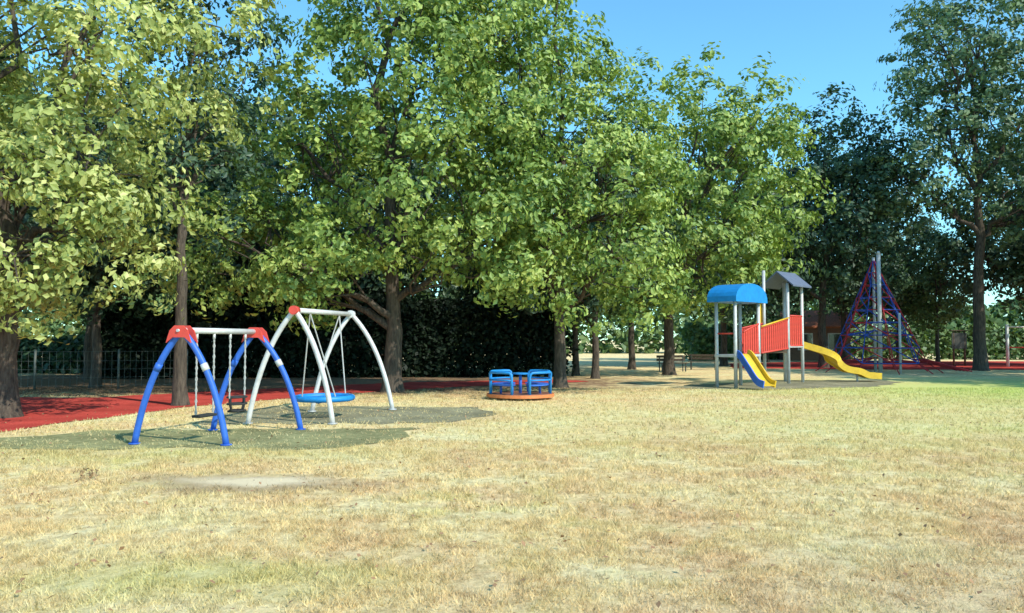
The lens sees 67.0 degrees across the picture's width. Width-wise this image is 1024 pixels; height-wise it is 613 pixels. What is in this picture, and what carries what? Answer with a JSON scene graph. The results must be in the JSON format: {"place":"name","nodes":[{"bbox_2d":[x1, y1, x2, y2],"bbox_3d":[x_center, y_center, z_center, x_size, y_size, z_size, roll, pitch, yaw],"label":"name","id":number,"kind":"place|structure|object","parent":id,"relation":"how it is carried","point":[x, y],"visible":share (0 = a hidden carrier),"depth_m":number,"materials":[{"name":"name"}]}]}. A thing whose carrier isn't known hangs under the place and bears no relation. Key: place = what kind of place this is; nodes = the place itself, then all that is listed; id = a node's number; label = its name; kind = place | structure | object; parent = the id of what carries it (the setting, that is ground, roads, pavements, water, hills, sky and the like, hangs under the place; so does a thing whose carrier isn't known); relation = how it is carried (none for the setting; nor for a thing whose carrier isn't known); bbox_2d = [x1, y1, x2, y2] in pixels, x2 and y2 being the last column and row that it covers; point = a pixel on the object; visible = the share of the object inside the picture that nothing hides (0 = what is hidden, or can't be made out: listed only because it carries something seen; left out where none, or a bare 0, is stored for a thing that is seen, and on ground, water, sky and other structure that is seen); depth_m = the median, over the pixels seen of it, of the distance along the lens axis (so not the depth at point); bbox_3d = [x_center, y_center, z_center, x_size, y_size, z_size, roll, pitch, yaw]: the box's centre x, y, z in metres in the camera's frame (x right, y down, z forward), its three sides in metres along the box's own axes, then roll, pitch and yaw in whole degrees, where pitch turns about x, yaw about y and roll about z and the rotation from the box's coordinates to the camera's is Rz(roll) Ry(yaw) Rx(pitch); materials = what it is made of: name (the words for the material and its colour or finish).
{"place":"outdoors","nodes":[
{"label":"outdoors","id":0,"kind":"place"},
{"bbox_2d":[153,362,162,371],"bbox_3d":[-5.709,0.976,12.471,0.155,0.158,0.120,0,-2,0],"label":"leg collar","id":1,"kind":"object","parent":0,"point":[157,367],"visible":1,"depth_m":12.42,"materials":[{"name":"blue plastic"}]},
{"bbox_2d":[200,362,209,371],"bbox_3d":[-4.921,0.973,12.394,0.154,0.156,0.117,0,-2,0],"label":"leg collar","id":2,"kind":"object","parent":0,"point":[204,366],"visible":1,"depth_m":12.35,"materials":[{"name":"white plastic"}]},
{"bbox_2d":[231,359,238,366],"bbox_3d":[-5.199,1.060,14.467,0.153,0.157,0.121,0,-2,0],"label":"leg collar","id":3,"kind":"object","parent":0,"point":[234,363],"visible":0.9,"depth_m":14.42,"materials":[{"name":"blue plastic"}]},
{"bbox_2d":[275,359,282,366],"bbox_3d":[-4.375,1.062,14.518,0.159,0.162,0.114,0,-2,0],"label":"leg collar","id":4,"kind":"object","parent":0,"point":[278,362],"visible":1,"depth_m":14.47,"materials":[{"name":"white plastic"}]},
{"bbox_2d":[0,380,587,431],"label":"red rubber path","id":5,"kind":"structure","parent":0,"point":[72,409],"depth_m":20.96,"materials":[{"name":"red rubber"}]},
{"bbox_2d":[0,0,296,417],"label":"broadleaf tree","id":6,"kind":"object","parent":5,"relation":"on","point":[23,110],"visible":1,"depth_m":16.16,"materials":[{"name":"green plant"}]},
{"bbox_2d":[0,341,1023,612],"bbox_3d":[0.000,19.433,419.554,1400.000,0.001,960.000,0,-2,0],"label":"lawn","id":7,"kind":"structure","parent":0,"point":[616,373],"depth_m":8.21,"materials":[{"name":"beige plant"}]},
{"bbox_2d":[0,22,51,162],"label":"shade tree","id":8,"kind":"object","parent":7,"relation":"on","point":[10,28],"depth_m":38.83,"materials":[{"name":"green plant"}]},
{"bbox_2d":[0,2,58,265],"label":"shade tree","id":9,"kind":"object","parent":7,"relation":"on","point":[27,35],"visible":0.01,"depth_m":29.03,"materials":[{"name":"green plant"}]},
{"bbox_2d":[70,468,99,479],"bbox_3d":[-5.152,2.058,9.377,0.295,0.210,0.285,-2,-3,35],"label":"dry weed","id":10,"kind":"object","parent":7,"relation":"on","point":[89,473],"visible":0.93,"depth_m":9.36,"materials":[{"name":"beige plant"}]},
{"bbox_2d":[17,334,157,374],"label":"shrubs","id":11,"kind":"object","parent":7,"relation":"on","point":[26,345],"visible":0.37,"depth_m":38.46,"materials":[{"name":"green plant"}]},
{"bbox_2d":[19,349,187,389],"bbox_3d":[-17.704,2.117,25.811,12.848,1.350,0.532,1,-2,-12],"label":"wire fence","id":12,"kind":"object","parent":7,"relation":"on","point":[104,385],"visible":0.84,"depth_m":26.36,"materials":[{"name":"grey metal"}]},
{"bbox_2d":[4,55,212,379],"bbox_3d":[-17.878,-3.638,33.385,11.265,13.773,9.742,0,-2,0],"label":"shade tree","id":13,"kind":"object","parent":7,"relation":"on","point":[87,347],"visible":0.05,"depth_m":32.78,"materials":[{"name":"green plant"}]},
{"bbox_2d":[0,73,236,388],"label":"shade tree","id":14,"kind":"object","parent":7,"relation":"on","point":[94,316],"visible":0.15,"depth_m":26.81,"materials":[{"name":"green plant"}]},
{"bbox_2d":[91,0,309,405],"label":"broadleaf tree","id":15,"kind":"object","parent":7,"relation":"on","point":[180,396],"visible":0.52,"depth_m":20.49,"materials":[{"name":"green plant"}]},
{"bbox_2d":[0,427,420,450],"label":"safety mat","id":16,"kind":"object","parent":7,"relation":"on","point":[239,435],"visible":0.87,"depth_m":13.18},
{"bbox_2d":[155,54,296,365],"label":"shade tree","id":17,"kind":"object","parent":7,"relation":"on","point":[215,80],"visible":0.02,"depth_m":44.28,"materials":[{"name":"green plant"}]},
{"bbox_2d":[147,55,354,338],"bbox_3d":[-12.742,-4.227,36.264,10.229,15.223,11.828,1,-3,-19],"label":"shade tree","id":18,"kind":"object","parent":7,"relation":"on","point":[253,114],"visible":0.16,"depth_m":34.71,"materials":[{"name":"green plant"}]},
{"bbox_2d":[76,281,579,378],"bbox_3d":[-7.887,1.069,34.876,22.277,4.508,2.268,0,-2,-4],"label":"hedge","id":19,"kind":"object","parent":7,"relation":"on","point":[523,341],"visible":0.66,"depth_m":34.45,"materials":[{"name":"green plant"}]},
{"bbox_2d":[190,406,495,424],"bbox_3d":[-3.493,2.431,17.446,6.310,0.001,4.416,0,-2,0],"label":"safety mat","id":20,"kind":"object","parent":7,"relation":"on","point":[365,415],"visible":0.77,"depth_m":17.15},
{"bbox_2d":[242,306,396,424],"bbox_3d":[-4.065,1.230,17.013,1.874,2.399,3.749,-1,-2,13],"label":"basket swing","id":21,"kind":"object","parent":20,"relation":"on","point":[327,397],"visible":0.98,"depth_m":16.34,"materials":[{"name":"metal"}]},
{"bbox_2d":[276,87,458,352],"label":"shade tree","id":22,"kind":"object","parent":7,"relation":"on","point":[395,106],"visible":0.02,"depth_m":45.40,"materials":[{"name":"green plant"}]},
{"bbox_2d":[129,0,612,392],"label":"broadleaf tree","id":23,"kind":"object","parent":7,"relation":"on","point":[309,229],"visible":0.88,"depth_m":23.44,"materials":[{"name":"green plant"}]},
{"bbox_2d":[293,96,485,354],"bbox_3d":[-6.287,-3.431,38.280,11.265,13.773,9.742,-2,-3,33],"label":"shade tree","id":24,"kind":"object","parent":7,"relation":"on","point":[372,279],"visible":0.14,"depth_m":36.20,"materials":[{"name":"green plant"}]},
{"bbox_2d":[405,88,555,354],"bbox_3d":[-0.664,-3.740,39.362,9.742,14.498,11.265,-1,-2,15],"label":"shade tree","id":25,"kind":"object","parent":7,"relation":"on","point":[447,191],"visible":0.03,"depth_m":36.98,"materials":[{"name":"green plant"}]},
{"bbox_2d":[0,404,1023,612],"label":"fallen leaves","id":26,"kind":"object","parent":7,"relation":"on","point":[658,603],"visible":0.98,"depth_m":7.27,"materials":[{"name":"brown plant"}]},
{"bbox_2d":[486,369,553,398],"bbox_3d":[0.240,2.232,22.125,1.940,0.808,1.940,0,-2,0],"label":"merry go round","id":27,"kind":"object","parent":7,"relation":"on","point":[520,393],"visible":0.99,"depth_m":21.71,"materials":[{"name":"blue metal"}]},
{"bbox_2d":[18,283,1023,353],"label":"distant trees","id":28,"kind":"object","parent":7,"relation":"on","point":[994,314],"visible":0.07,"depth_m":92.12,"materials":[{"name":"green plant"}]},
{"bbox_2d":[389,0,702,387],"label":"broadleaf tree","id":29,"kind":"object","parent":7,"relation":"on","point":[649,202],"visible":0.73,"depth_m":23.93,"materials":[{"name":"green plant"}]},
{"bbox_2d":[534,152,643,375],"bbox_3d":[3.089,-1.982,36.484,6.842,10.726,7.341,1,-3,-23],"label":"shade tree","id":30,"kind":"object","parent":7,"relation":"on","point":[575,357],"visible":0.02,"depth_m":36.29,"materials":[{"name":"green plant"}]},
{"bbox_2d":[492,111,695,378],"bbox_3d":[3.514,-2.852,33.482,9.012,12.178,7.793,0,-2,-4],"label":"shade tree","id":31,"kind":"object","parent":7,"relation":"on","point":[588,303],"visible":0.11,"depth_m":32.84,"materials":[{"name":"green plant"}]},
{"bbox_2d":[593,151,700,368],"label":"shade tree","id":32,"kind":"object","parent":7,"relation":"on","point":[632,360],"visible":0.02,"depth_m":43.77,"materials":[{"name":"green plant"}]},
{"bbox_2d":[656,355,688,371],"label":"park bench","id":33,"kind":"object","parent":7,"relation":"on","point":[679,358],"visible":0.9,"depth_m":40.54,"materials":[{"name":"brown wood"}]},
{"bbox_2d":[688,354,714,369],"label":"park bench","id":34,"kind":"object","parent":7,"relation":"on","point":[701,357],"visible":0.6,"depth_m":43.11,"materials":[{"name":"brown wood"}]},
{"bbox_2d":[568,41,849,374],"bbox_3d":[8.762,-4.443,35.876,12.832,15.607,10.043,0,-2,0],"label":"broadleaf tree","id":35,"kind":"object","parent":7,"relation":"on","point":[744,136],"visible":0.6,"depth_m":34.13,"materials":[{"name":"green plant"}]},
{"bbox_2d":[666,112,799,365],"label":"shade tree","id":36,"kind":"object","parent":7,"relation":"on","point":[723,350],"visible":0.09,"depth_m":48.12,"materials":[{"name":"green plant"}]},
{"bbox_2d":[700,163,827,361],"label":"shade tree","id":37,"kind":"object","parent":7,"relation":"on","point":[772,316],"visible":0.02,"depth_m":57.76,"materials":[{"name":"green plant"}]},
{"bbox_2d":[673,380,898,389],"bbox_3d":[10.856,2.917,28.957,10.965,0.001,4.719,2,-3,-36],"label":"safety mat","id":38,"kind":"object","parent":7,"relation":"on","point":[794,384],"visible":0.85,"depth_m":28.89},
{"bbox_2d":[707,270,881,387],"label":"play tower with slides","id":39,"kind":"structure","parent":38,"relation":"on","point":[788,334],"depth_m":28.43,"materials":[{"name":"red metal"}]},
{"bbox_2d":[688,81,946,367],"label":"broadleaf tree","id":40,"kind":"object","parent":7,"relation":"on","point":[828,266],"visible":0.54,"depth_m":44.41,"materials":[{"name":"green plant"}]},
{"bbox_2d":[777,310,857,360],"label":"brick shed","id":41,"kind":"structure","parent":7,"relation":"on","point":[833,326],"depth_m":60.99,"materials":[{"name":"brick"}]},
{"bbox_2d":[799,334,811,348],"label":"window pane","id":42,"kind":"structure","parent":41,"relation":"in","point":[807,337],"depth_m":60.97,"materials":[{"name":"grey glass"}]},
{"bbox_2d":[828,333,840,349],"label":"window frame","id":43,"kind":"structure","parent":41,"relation":"in","point":[828,333],"depth_m":60.83,"materials":[{"name":"white paint"}]},
{"bbox_2d":[829,334,839,348],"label":"window pane","id":44,"kind":"structure","parent":41,"relation":"in","point":[831,336],"depth_m":60.77,"materials":[{"name":"grey glass"}]},
{"bbox_2d":[834,334,839,354],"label":"door","id":45,"kind":"structure","parent":41,"relation":"in","point":[835,339],"depth_m":60.74,"materials":[{"name":"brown wood"}]},
{"bbox_2d":[675,321,1023,360],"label":"shrubs","id":46,"kind":"object","parent":7,"relation":"on","point":[700,337],"visible":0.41,"depth_m":64.38,"materials":[{"name":"green plant"}]},
{"bbox_2d":[784,135,922,359],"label":"shade tree","id":47,"kind":"object","parent":7,"relation":"on","point":[843,300],"visible":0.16,"depth_m":54.15,"materials":[{"name":"green plant"}]},
{"bbox_2d":[728,361,1023,369],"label":"red rubber playground","id":48,"kind":"object","parent":7,"relation":"on","point":[1001,365],"visible":0.5,"depth_m":49.62},
{"bbox_2d":[949,330,968,365],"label":"notice board","id":49,"kind":"object","parent":48,"relation":"on","point":[958,340],"visible":0.9,"depth_m":48.90,"materials":[{"name":"grey wood"}]},
{"bbox_2d":[1005,324,1023,366],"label":"outdoor gym frame","id":50,"kind":"object","parent":48,"relation":"on","point":[1007,326],"visible":1,"depth_m":47.40,"materials":[{"name":"metal"}]},
{"bbox_2d":[815,251,971,374],"bbox_3d":[19.276,0.334,40.223,6.561,6.171,5.989,0,-2,0],"label":"rope climbing pyramid","id":51,"kind":"object","parent":7,"relation":"on","point":[880,309],"visible":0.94,"depth_m":39.38,"materials":[{"name":"blue fabric"}]},
{"bbox_2d":[836,185,972,359],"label":"shade tree","id":52,"kind":"object","parent":7,"relation":"on","point":[927,227],"visible":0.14,"depth_m":58.11,"materials":[{"name":"green plant"}]},
{"bbox_2d":[843,0,1023,370],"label":"broadleaf tree","id":53,"kind":"object","parent":7,"relation":"on","point":[992,94],"visible":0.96,"depth_m":41.71,"materials":[{"name":"green plant"}]},
{"bbox_2d":[896,227,972,361],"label":"shade tree","id":54,"kind":"object","parent":7,"relation":"on","point":[942,318],"visible":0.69,"depth_m":55.08,"materials":[{"name":"green plant"}]},
{"bbox_2d":[920,107,1023,312],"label":"shade tree","id":55,"kind":"object","parent":7,"relation":"on","point":[1009,269],"visible":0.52,"depth_m":49.60,"materials":[{"name":"green plant"}]},
{"bbox_2d":[1016,153,1023,231],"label":"shade tree","id":56,"kind":"object","parent":7,"relation":"on","point":[1023,197],"visible":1,"depth_m":36.25,"materials":[{"name":"green plant"}]},
{"bbox_2d":[0,0,1023,340],"label":"sky","id":57,"kind":"structure","parent":0,"point":[824,42],"materials":[{"name":"blue"}]},
{"bbox_3d":[-6.090,2.207,12.468,0.178,0.018,0.178,0,-2,0],"label":"foot plate","id":58,"kind":"object","parent":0,"visible":0},
{"bbox_2d":[131,337,179,442],"bbox_3d":[-5.706,1.295,12.457,0.873,1.883,0.101,0,-2,7],"label":"leg","id":59,"kind":"object","parent":58,"relation":"on","point":[172,342],"visible":0.96,"depth_m":12.43,"materials":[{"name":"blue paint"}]},
{"bbox_2d":[185,326,197,342],"bbox_3d":[-5.291,0.449,12.522,0.423,0.280,0.024,0,-2,6],"label":"joint plate","id":60,"kind":"object","parent":59,"relation":"attached to","point":[191,330],"visible":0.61,"depth_m":12.50,"materials":[{"name":"red plastic"}]},
{"bbox_3d":[-4.550,2.201,12.318,0.178,0.018,0.178,0,-2,0],"label":"foot plate","id":61,"kind":"object","parent":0,"visible":0},
{"bbox_2d":[184,334,228,444],"bbox_3d":[-4.924,1.292,12.381,0.850,1.883,0.102,0,-2,4],"label":"leg","id":62,"kind":"object","parent":61,"relation":"on","point":[212,387],"visible":0.96,"depth_m":12.33,"materials":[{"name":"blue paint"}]},
{"bbox_2d":[166,325,191,342],"bbox_3d":[-5.329,0.442,12.362,0.423,0.280,0.024,0,-2,6],"label":"joint plate","id":63,"kind":"object","parent":62,"relation":"attached to","point":[182,332],"visible":1,"depth_m":12.35,"materials":[{"name":"red plastic"}]},
{"bbox_3d":[-5.560,2.288,14.366,0.178,0.018,0.178,0,-2,0],"label":"foot plate","id":64,"kind":"object","parent":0,"visible":0},
{"bbox_2d":[210,338,252,428],"bbox_3d":[-5.196,1.379,14.454,0.837,1.883,0.104,0,-2,-8],"label":"leg","id":65,"kind":"object","parent":64,"relation":"on","point":[239,353],"visible":0.69,"depth_m":14.40,"materials":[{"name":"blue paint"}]},
{"bbox_2d":[186,328,255,333],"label":"beam","id":66,"kind":"structure","parent":65,"relation":"attached to","point":[221,331],"depth_m":13.46,"materials":[{"name":"metal"}]},
{"bbox_3d":[-5.222,0.492,12.819,0.043,0.100,0.043,0,-2,0],"label":"hanger","id":67,"kind":"object","parent":66,"relation":"hanging from","visible":0},
{"bbox_2d":[194,339,197,414],"bbox_3d":[-5.223,1.156,12.790,0.041,1.276,0.040,-2,-3,45],"label":"chain","id":68,"kind":"object","parent":67,"relation":"hanging from","point":[196,379],"visible":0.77,"depth_m":12.77,"materials":[{"name":"metal"}]},
{"bbox_2d":[192,413,216,417],"bbox_3d":[-5.168,1.830,12.993,0.180,0.045,0.460,-1,-2,13],"label":"seat","id":69,"kind":"object","parent":68,"relation":"hanging from","point":[204,415],"visible":0.98,"depth_m":12.92,"materials":[{"name":"rubber"}]},
{"bbox_3d":[-5.114,0.511,13.280,0.043,0.100,0.043,0,-2,0],"label":"hanger","id":70,"kind":"object","parent":66,"relation":"hanging from","visible":0},
{"bbox_2d":[212,339,214,411],"bbox_3d":[-5.115,1.176,13.251,0.041,1.276,0.040,-2,-3,45],"label":"chain","id":71,"kind":"object","parent":70,"relation":"hanging from","point":[213,367],"visible":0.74,"depth_m":13.25,"materials":[{"name":"metal"}]},
{"bbox_3d":[-5.006,0.531,13.742,0.043,0.100,0.043,0,-2,0],"label":"hanger","id":72,"kind":"object","parent":66,"relation":"hanging from","visible":0},
{"bbox_2d":[228,339,231,398],"bbox_3d":[-5.007,1.095,13.717,0.041,1.076,0.040,-2,-3,45],"label":"chain","id":73,"kind":"object","parent":72,"relation":"hanging from","point":[229,379],"visible":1,"depth_m":13.71,"materials":[{"name":"metal"}]},
{"bbox_2d":[226,395,247,411],"bbox_3d":[-4.952,1.749,13.921,0.339,0.276,0.424,0,-2,0],"label":"cradle","id":74,"kind":"object","parent":73,"relation":"hanging from","point":[243,403],"visible":0.99,"depth_m":13.84,"materials":[{"name":"rubber"}]},
{"bbox_2d":[227,409,245,412],"bbox_3d":[-4.952,1.879,13.916,0.220,0.040,0.280,-1,-2,13],"label":"seat","id":75,"kind":"object","parent":74,"relation":"on","point":[236,411],"visible":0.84,"depth_m":13.81,"materials":[{"name":"rubber"}]},
{"bbox_3d":[-4.898,0.550,14.203,0.043,0.100,0.043,0,-2,0],"label":"hanger","id":76,"kind":"object","parent":66,"relation":"hanging from","visible":0},
{"bbox_2d":[243,339,245,394],"bbox_3d":[-4.899,1.115,14.179,0.040,1.076,0.041,2,-3,-45],"label":"chain","id":77,"kind":"object","parent":76,"relation":"hanging from","point":[244,388],"visible":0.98,"depth_m":14.17,"materials":[{"name":"metal"}]},
{"bbox_3d":[-3.950,2.292,14.466,0.178,0.018,0.178,0,-2,0],"label":"foot plate","id":78,"kind":"object","parent":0,"visible":0},
{"bbox_2d":[258,336,302,428],"bbox_3d":[-4.378,1.381,14.505,0.957,1.887,0.104,0,-2,0],"label":"leg","id":79,"kind":"object","parent":78,"relation":"on","point":[274,355],"visible":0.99,"depth_m":14.46,"materials":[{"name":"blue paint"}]},
{"bbox_2d":[242,327,264,341],"bbox_3d":[-4.839,0.531,14.460,0.427,0.280,0.024,0,-2,-4],"label":"joint plate","id":80,"kind":"object","parent":79,"relation":"attached to","point":[258,334],"visible":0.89,"depth_m":14.45,"materials":[{"name":"red plastic"}]},
{"bbox_2d":[259,328,268,341],"bbox_3d":[-4.801,0.538,14.620,0.427,0.280,0.024,0,-2,-4],"label":"joint plate","id":81,"kind":"object","parent":79,"relation":"attached to","point":[264,333],"visible":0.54,"depth_m":14.62,"materials":[{"name":"red plastic"}]}
]}

